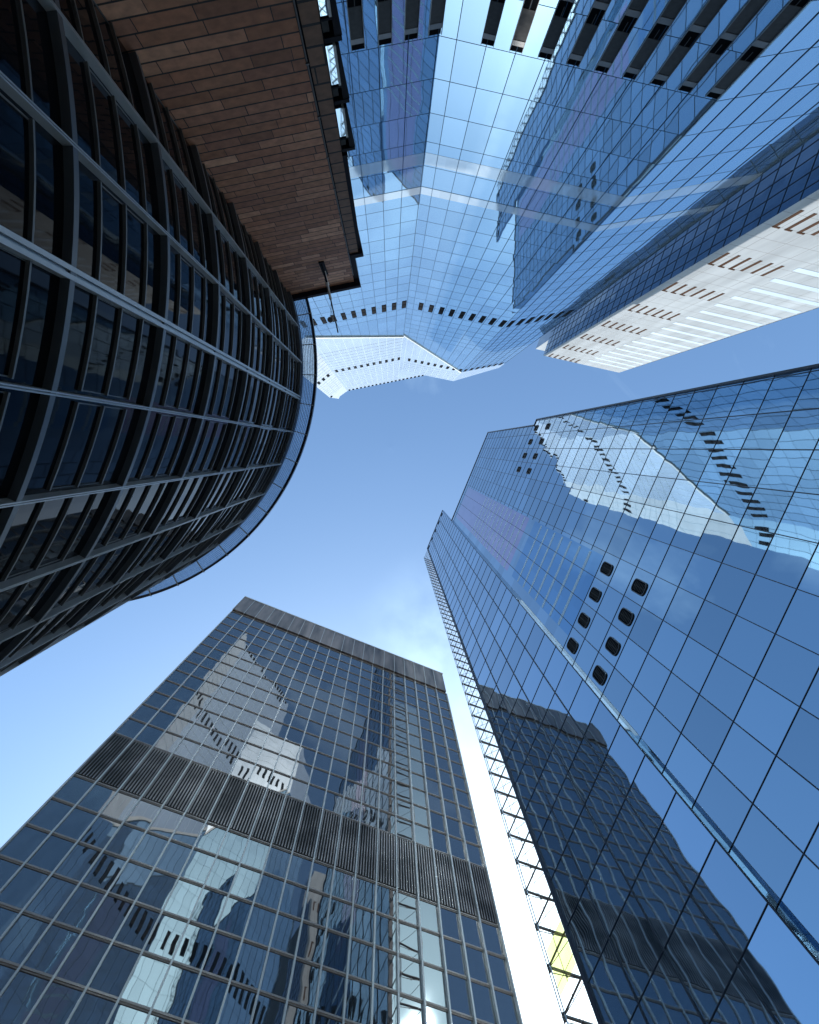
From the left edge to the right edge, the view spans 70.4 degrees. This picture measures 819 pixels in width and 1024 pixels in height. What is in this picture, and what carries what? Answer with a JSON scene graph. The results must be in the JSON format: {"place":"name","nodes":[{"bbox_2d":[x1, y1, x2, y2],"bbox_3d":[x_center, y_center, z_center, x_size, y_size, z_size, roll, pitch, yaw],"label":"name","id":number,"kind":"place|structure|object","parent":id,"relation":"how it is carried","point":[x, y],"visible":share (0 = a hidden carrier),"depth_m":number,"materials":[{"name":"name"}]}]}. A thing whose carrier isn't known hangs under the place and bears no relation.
{"place":"outdoors","nodes":[
{"label":"outdoors","id":0,"kind":"place"},
{"bbox_2d":[0,308,818,1023],"label":"sky","id":1,"kind":"structure","parent":0,"point":[342,549],"materials":[{"name":"blue"}]},
{"bbox_2d":[294,0,818,398],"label":"faceted glass tower","id":2,"kind":"structure","parent":0,"point":[524,174],"depth_m":46.48,"materials":[{"name":"blue glass"}]},
{"bbox_2d":[451,363,818,951],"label":"stepped glass tower","id":3,"kind":"structure","parent":0,"point":[653,561],"depth_m":40.69,"materials":[{"name":"glass"}]},
{"bbox_2d":[536,133,818,372],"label":"white clad tower","id":4,"kind":"structure","parent":0,"point":[746,258],"depth_m":75.07,"materials":[{"name":"white concrete"}]},
{"bbox_2d":[588,360,627,368],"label":"ribbon window","id":5,"kind":"structure","parent":4,"relation":"in","point":[588,360],"depth_m":132.55,"materials":[{"name":"white glass"}]},
{"bbox_2d":[595,357,635,366],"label":"ribbon window","id":6,"kind":"structure","parent":4,"relation":"in","point":[595,357],"depth_m":128.59,"materials":[{"name":"white glass"}]},
{"bbox_2d":[602,354,643,363],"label":"ribbon window","id":7,"kind":"structure","parent":4,"relation":"in","point":[602,354],"depth_m":124.61,"materials":[{"name":"white glass"}]},
{"bbox_2d":[609,351,650,361],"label":"ribbon window","id":8,"kind":"structure","parent":4,"relation":"in","point":[609,351],"depth_m":120.64,"materials":[{"name":"white glass"}]},
{"bbox_2d":[616,348,659,358],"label":"ribbon window","id":9,"kind":"structure","parent":4,"relation":"in","point":[616,348],"depth_m":116.69,"materials":[{"name":"white glass"}]},
{"bbox_2d":[623,344,669,355],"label":"ribbon window","id":10,"kind":"structure","parent":4,"relation":"in","point":[625,344],"depth_m":112.72,"materials":[{"name":"white glass"}]},
{"bbox_2d":[631,341,680,351],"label":"ribbon window","id":11,"kind":"structure","parent":4,"relation":"in","point":[631,341],"depth_m":108.76,"materials":[{"name":"white glass"}]},
{"bbox_2d":[640,336,691,348],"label":"ribbon window","id":12,"kind":"structure","parent":4,"relation":"in","point":[643,336],"depth_m":104.77,"materials":[{"name":"white glass"}]},
{"bbox_2d":[651,332,702,344],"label":"ribbon window","id":13,"kind":"structure","parent":4,"relation":"in","point":[659,334],"depth_m":100.79,"materials":[{"name":"white glass"}]},
{"bbox_2d":[661,327,716,340],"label":"ribbon window","id":14,"kind":"structure","parent":4,"relation":"in","point":[664,328],"depth_m":96.83,"materials":[{"name":"white glass"}]},
{"bbox_2d":[672,322,729,335],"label":"ribbon window","id":15,"kind":"structure","parent":4,"relation":"in","point":[676,323],"depth_m":92.85,"materials":[{"name":"white glass"}]},
{"bbox_2d":[686,316,744,330],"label":"ribbon window","id":16,"kind":"structure","parent":4,"relation":"in","point":[692,318],"depth_m":88.88,"materials":[{"name":"white glass"}]},
{"bbox_2d":[700,310,762,325],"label":"ribbon window","id":17,"kind":"structure","parent":4,"relation":"in","point":[706,312],"depth_m":84.91,"materials":[{"name":"white glass"}]},
{"bbox_2d":[714,303,780,319],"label":"ribbon window","id":18,"kind":"structure","parent":4,"relation":"in","point":[719,305],"depth_m":80.94,"materials":[{"name":"white glass"}]},
{"bbox_2d":[731,296,801,313],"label":"ribbon window","id":19,"kind":"structure","parent":4,"relation":"in","point":[735,297],"depth_m":76.97,"materials":[{"name":"white glass"}]},
{"bbox_2d":[750,288,818,305],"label":"ribbon window","id":20,"kind":"structure","parent":4,"relation":"in","point":[753,289],"depth_m":72.99,"materials":[{"name":"white glass"}]},
{"bbox_2d":[770,278,818,292],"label":"ribbon window","id":21,"kind":"structure","parent":4,"relation":"in","point":[775,280],"depth_m":68.95,"materials":[{"name":"white glass"}]},
{"bbox_2d":[793,268,818,276],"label":"ribbon window","id":22,"kind":"structure","parent":4,"relation":"in","point":[800,270],"depth_m":64.91,"materials":[{"name":"white glass"}]},
{"label":"ground","id":23,"kind":"structure","parent":0,"visible":0},
{"bbox_2d":[0,0,316,675],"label":"round building","id":24,"kind":"structure","parent":23,"relation":"on","point":[152,367],"depth_m":16.35,"materials":[{"name":"black glass"}]},
{"bbox_2d":[94,0,363,300],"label":"brown stone building","id":25,"kind":"structure","parent":23,"relation":"on","point":[253,96],"depth_m":20.32,"materials":[{"name":"stone"}]},
{"bbox_2d":[318,261,338,332],"bbox_3d":[-5.436,-14.069,38.426,0.595,2.600,4.106,-10,-83,-1],"label":"lamp arm","id":26,"kind":"object","parent":25,"relation":"attached to","point":[325,274],"visible":1,"depth_m":38.89},
{"bbox_2d":[318,0,341,43],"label":"bay window","id":27,"kind":"structure","parent":25,"relation":"in","point":[331,27],"depth_m":16.98,"materials":[{"name":"black glass"}]},
{"bbox_2d":[324,41,349,104],"bbox_3d":[-2.530,-15.348,19.327,0.560,3.050,1.620,-12,-83,0],"label":"bay window","id":28,"kind":"structure","parent":25,"relation":"in","point":[335,64],"depth_m":19.33,"materials":[{"name":"black glass"}]},
{"bbox_2d":[334,103,354,151],"bbox_3d":[-2.639,-15.717,22.655,0.560,3.050,1.620,-12,-83,0],"label":"bay window","id":29,"kind":"structure","parent":25,"relation":"in","point":[344,125],"depth_m":22.62,"materials":[{"name":"black glass"}]},
{"bbox_2d":[0,596,522,1023],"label":"gridded office tower","id":30,"kind":"structure","parent":23,"relation":"on","point":[250,811],"depth_m":55.65,"materials":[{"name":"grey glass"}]},
{"bbox_2d":[29,799,71,830],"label":"window pane","id":31,"kind":"structure","parent":30,"relation":"in","point":[53,812],"depth_m":50.89,"materials":[{"name":"blue glass"}]},
{"bbox_2d":[25,876,76,918],"bbox_3d":[-27.006,29.122,43.868,1.986,3.496,0.822,0,-84,-2],"label":"window pane","id":32,"kind":"structure","parent":30,"relation":"in","point":[56,891],"depth_m":43.79,"materials":[{"name":"blue glass"}]},
{"bbox_2d":[27,835,74,870],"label":"window pane","id":33,"kind":"structure","parent":30,"relation":"in","point":[49,855],"depth_m":47.35,"materials":[{"name":"blue glass"}]},
{"bbox_2d":[24,925,78,974],"bbox_3d":[-24.796,30.389,40.330,1.986,3.496,0.822,0,-84,-2],"label":"window pane","id":34,"kind":"structure","parent":30,"relation":"in","point":[50,952],"depth_m":40.25,"materials":[{"name":"blue glass"}]},
{"bbox_2d":[26,982,82,1023],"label":"window pane","id":35,"kind":"structure","parent":30,"relation":"in","point":[58,1002],"depth_m":37.16,"materials":[{"name":"blue glass"}]},
{"bbox_2d":[54,808,96,839],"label":"window pane","id":36,"kind":"structure","parent":30,"relation":"in","point":[78,820],"depth_m":51.05,"materials":[{"name":"blue glass"}]},
{"bbox_2d":[55,844,99,880],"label":"window pane","id":37,"kind":"structure","parent":30,"relation":"in","point":[80,859],"depth_m":47.51,"materials":[{"name":"blue glass"}]},
{"bbox_2d":[56,886,104,928],"bbox_3d":[-24.915,29.974,44.031,1.986,3.496,0.822,0,-84,-2],"label":"window pane","id":38,"kind":"structure","parent":30,"relation":"in","point":[83,903],"depth_m":43.97,"materials":[{"name":"blue glass"}]},
{"bbox_2d":[56,935,109,985],"bbox_3d":[-22.706,31.245,40.493,1.986,3.496,0.822,0,-84,-2],"label":"window pane","id":39,"kind":"structure","parent":30,"relation":"in","point":[88,952],"depth_m":40.41,"materials":[{"name":"blue glass"}]},
{"bbox_2d":[68,993,115,1023],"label":"window pane","id":40,"kind":"structure","parent":30,"relation":"in","point":[92,1009],"depth_m":37.72,"materials":[{"name":"blue glass"}]},
{"bbox_2d":[80,816,120,848],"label":"window pane","id":41,"kind":"structure","parent":30,"relation":"in","point":[101,831],"depth_m":51.22,"materials":[{"name":"blue glass"}]},
{"bbox_2d":[83,853,125,890],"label":"window pane","id":42,"kind":"structure","parent":30,"relation":"in","point":[107,867],"depth_m":47.68,"materials":[{"name":"blue glass"}]},
{"bbox_2d":[86,895,131,938],"bbox_3d":[-22.827,30.834,44.195,1.986,3.496,0.822,0,-84,-2],"label":"window pane","id":43,"kind":"structure","parent":30,"relation":"in","point":[112,912],"depth_m":44.13,"materials":[{"name":"blue glass"}]},
{"bbox_2d":[89,945,139,996],"bbox_3d":[-20.616,32.099,40.657,1.986,3.496,0.822,0,-84,-2],"label":"window pane","id":44,"kind":"structure","parent":30,"relation":"in","point":[114,971],"depth_m":40.58,"materials":[{"name":"blue glass"}]},
{"bbox_2d":[105,825,144,857],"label":"window pane","id":45,"kind":"structure","parent":30,"relation":"in","point":[126,839],"depth_m":51.39,"materials":[{"name":"blue glass"}]},
{"bbox_2d":[108,1003,147,1023],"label":"window pane","id":46,"kind":"structure","parent":30,"relation":"in","point":[123,1014],"depth_m":38.26,"materials":[{"name":"blue glass"}]},
{"bbox_2d":[110,862,151,899],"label":"window pane","id":47,"kind":"structure","parent":30,"relation":"in","point":[132,878],"depth_m":47.84,"materials":[{"name":"blue glass"}]},
{"bbox_2d":[115,905,159,948],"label":"window pane","id":48,"kind":"structure","parent":30,"relation":"in","point":[139,924],"depth_m":44.29,"materials":[{"name":"blue glass"}]},
{"bbox_2d":[121,955,168,1006],"bbox_3d":[-18.529,32.961,40.821,1.986,3.496,0.822,0,-84,-2],"label":"window pane","id":49,"kind":"structure","parent":30,"relation":"in","point":[142,988],"depth_m":40.74,"materials":[{"name":"blue glass"}]},
{"bbox_2d":[131,833,167,865],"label":"window pane","id":50,"kind":"structure","parent":30,"relation":"in","point":[151,847],"depth_m":51.56,"materials":[{"name":"blue glass"}]},
{"bbox_2d":[137,871,176,908],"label":"window pane","id":51,"kind":"structure","parent":30,"relation":"in","point":[155,893],"depth_m":48.00,"materials":[{"name":"blue glass"}]},
{"bbox_2d":[147,1014,178,1023],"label":"window pane","id":52,"kind":"structure","parent":30,"relation":"in","point":[153,1019],"depth_m":38.73,"materials":[{"name":"blue glass"}]},
{"bbox_2d":[145,914,186,958],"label":"window pane","id":53,"kind":"structure","parent":30,"relation":"in","point":[164,940],"depth_m":44.46,"materials":[{"name":"blue glass"}]},
{"bbox_2d":[156,841,191,874],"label":"window pane","id":54,"kind":"structure","parent":30,"relation":"in","point":[173,859],"depth_m":51.72,"materials":[{"name":"blue glass"}]},
{"bbox_2d":[153,965,198,1017],"bbox_3d":[-16.439,33.817,40.984,1.986,3.496,0.822,0,-84,-2],"label":"window pane","id":55,"kind":"structure","parent":30,"relation":"in","point":[174,996],"depth_m":40.91,"materials":[{"name":"blue glass"}]},
{"bbox_2d":[164,880,201,918],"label":"window pane","id":56,"kind":"structure","parent":30,"relation":"in","point":[184,896],"depth_m":48.18,"materials":[{"name":"blue glass"}]},
{"bbox_2d":[174,924,213,968],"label":"window pane","id":57,"kind":"structure","parent":30,"relation":"in","point":[192,950],"depth_m":44.62,"materials":[{"name":"blue glass"}]},
{"bbox_2d":[181,850,214,883],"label":"window pane","id":58,"kind":"structure","parent":30,"relation":"in","point":[197,868],"depth_m":51.88,"materials":[{"name":"blue glass"}]},
{"bbox_2d":[185,975,227,1023],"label":"window pane","id":59,"kind":"structure","parent":30,"relation":"in","point":[205,1005],"depth_m":41.12,"materials":[{"name":"blue glass"}]},
{"bbox_2d":[191,888,226,927],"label":"window pane","id":60,"kind":"structure","parent":30,"relation":"in","point":[209,907],"depth_m":48.33,"materials":[{"name":"blue glass"}]},
{"bbox_2d":[205,858,237,891],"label":"window pane","id":61,"kind":"structure","parent":30,"relation":"in","point":[222,874],"depth_m":52.04,"materials":[{"name":"blue glass"}]},
{"bbox_2d":[203,933,240,978],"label":"window pane","id":62,"kind":"structure","parent":30,"relation":"in","point":[221,957],"depth_m":44.78,"materials":[{"name":"blue glass"}]},
{"bbox_2d":[217,897,251,936],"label":"window pane","id":63,"kind":"structure","parent":30,"relation":"in","point":[235,915],"depth_m":48.50,"materials":[{"name":"blue glass"}]},
{"bbox_2d":[218,985,255,1023],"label":"window pane","id":64,"kind":"structure","parent":30,"relation":"in","point":[238,1006],"depth_m":41.63,"materials":[{"name":"blue glass"}]},
{"bbox_2d":[230,866,260,900],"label":"window pane","id":65,"kind":"structure","parent":30,"relation":"in","point":[246,881],"depth_m":52.20,"materials":[{"name":"blue glass"}]},
{"bbox_2d":[232,942,266,987],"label":"window pane","id":66,"kind":"structure","parent":30,"relation":"in","point":[251,959],"depth_m":44.95,"materials":[{"name":"blue glass"}]},
{"bbox_2d":[0,612,518,1023],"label":"window pane","id":67,"kind":"structure","parent":30,"relation":"in","point":[19,998],"depth_m":72.31,"materials":[{"name":"blue glass"}]},
{"bbox_2d":[244,906,275,945],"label":"window pane","id":68,"kind":"structure","parent":30,"relation":"in","point":[261,921],"depth_m":48.66,"materials":[{"name":"blue glass"}]},
{"bbox_2d":[252,994,284,1023],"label":"window pane","id":69,"kind":"structure","parent":30,"relation":"in","point":[268,1010],"depth_m":42.18,"materials":[{"name":"blue glass"}]},
{"bbox_2d":[255,874,283,908],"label":"window pane","id":70,"kind":"structure","parent":30,"relation":"in","point":[270,889],"depth_m":52.38,"materials":[{"name":"blue glass"}]},
{"bbox_2d":[260,951,293,997],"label":"window pane","id":71,"kind":"structure","parent":30,"relation":"in","point":[277,973],"depth_m":45.11,"materials":[{"name":"blue glass"}]},
{"bbox_2d":[270,914,300,954],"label":"window pane","id":72,"kind":"structure","parent":30,"relation":"in","point":[285,936],"depth_m":48.81,"materials":[{"name":"blue glass"}]},
{"bbox_2d":[279,882,306,917],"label":"window pane","id":73,"kind":"structure","parent":30,"relation":"in","point":[293,898],"depth_m":52.53,"materials":[{"name":"blue glass"}]},
{"bbox_2d":[284,1004,313,1023],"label":"window pane","id":74,"kind":"structure","parent":30,"relation":"in","point":[294,1015],"depth_m":42.73,"materials":[{"name":"blue glass"}]},
{"bbox_2d":[289,960,319,1006],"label":"window pane","id":75,"kind":"structure","parent":30,"relation":"in","point":[303,990],"depth_m":45.27,"materials":[{"name":"blue glass"}]},
{"bbox_2d":[297,923,324,963],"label":"window pane","id":76,"kind":"structure","parent":30,"relation":"in","point":[311,940],"depth_m":48.99,"materials":[{"name":"blue glass"}]},
{"bbox_2d":[303,891,328,925],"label":"window pane","id":77,"kind":"structure","parent":30,"relation":"in","point":[316,909],"depth_m":52.70,"materials":[{"name":"blue glass"}]},
{"bbox_2d":[315,1014,341,1023],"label":"window pane","id":78,"kind":"structure","parent":30,"relation":"in","point":[319,1019],"depth_m":43.23,"materials":[{"name":"blue glass"}]},
{"bbox_2d":[317,969,345,1016],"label":"window pane","id":79,"kind":"structure","parent":30,"relation":"in","point":[332,986],"depth_m":45.44,"materials":[{"name":"blue glass"}]},
{"bbox_2d":[323,931,348,972],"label":"window pane","id":80,"kind":"structure","parent":30,"relation":"in","point":[336,946],"depth_m":49.16,"materials":[{"name":"blue glass"}]},
{"bbox_2d":[328,898,351,934],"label":"window pane","id":81,"kind":"structure","parent":30,"relation":"in","point":[339,920],"depth_m":52.86,"materials":[{"name":"blue glass"}]},
{"bbox_2d":[345,978,371,1023],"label":"window pane","id":82,"kind":"structure","parent":30,"relation":"in","point":[358,1000],"depth_m":45.62,"materials":[{"name":"blue glass"}]},
{"bbox_2d":[348,940,372,981],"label":"window pane","id":83,"kind":"structure","parent":30,"relation":"in","point":[361,955],"depth_m":49.32,"materials":[{"name":"blue glass"}]},
{"bbox_2d":[352,907,373,942],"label":"window pane","id":84,"kind":"structure","parent":30,"relation":"in","point":[363,920],"depth_m":53.04,"materials":[{"name":"blue glass"}]},
{"bbox_2d":[373,987,397,1023],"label":"window pane","id":85,"kind":"structure","parent":30,"relation":"in","point":[385,1003],"depth_m":46.08,"materials":[{"name":"blue glass"}]},
{"bbox_2d":[374,948,396,989],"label":"window pane","id":86,"kind":"structure","parent":30,"relation":"in","point":[385,972],"depth_m":49.48,"materials":[{"name":"blue glass"}]},
{"bbox_2d":[375,914,396,950],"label":"window pane","id":87,"kind":"structure","parent":30,"relation":"in","point":[385,937],"depth_m":53.16,"materials":[{"name":"blue glass"}]},
{"bbox_2d":[398,922,419,959],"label":"window pane","id":88,"kind":"structure","parent":30,"relation":"in","point":[408,935],"depth_m":53.36,"materials":[{"name":"blue glass"}]},
{"bbox_2d":[399,957,421,998],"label":"window pane","id":89,"kind":"structure","parent":30,"relation":"in","point":[409,971],"depth_m":49.64,"materials":[{"name":"blue glass"}]},
{"bbox_2d":[400,996,423,1023],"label":"window pane","id":90,"kind":"structure","parent":30,"relation":"in","point":[411,1012],"depth_m":46.64,"materials":[{"name":"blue glass"}]},
{"bbox_2d":[424,965,446,1006],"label":"window pane","id":91,"kind":"structure","parent":30,"relation":"in","point":[435,991],"depth_m":49.81,"materials":[{"name":"blue glass"}]},
{"bbox_2d":[426,1005,448,1023],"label":"window pane","id":92,"kind":"structure","parent":30,"relation":"in","point":[434,1016],"depth_m":47.20,"materials":[{"name":"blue glass"}]},
{"bbox_2d":[447,973,471,1015],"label":"window pane","id":93,"kind":"structure","parent":30,"relation":"in","point":[458,987],"depth_m":49.98,"materials":[{"name":"blue glass"}]},
{"bbox_2d":[452,1014,472,1023],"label":"window pane","id":94,"kind":"structure","parent":30,"relation":"in","point":[456,1019],"depth_m":47.71,"materials":[{"name":"blue glass"}]},
{"bbox_2d":[471,982,496,1023],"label":"window pane","id":95,"kind":"structure","parent":30,"relation":"in","point":[482,997],"depth_m":50.14,"materials":[{"name":"blue glass"}]},
{"bbox_2d":[424,510,818,1023],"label":"skyscraper","id":96,"kind":"structure","parent":23,"relation":"on","point":[669,910],"depth_m":36.99,"materials":[{"name":"glass"}]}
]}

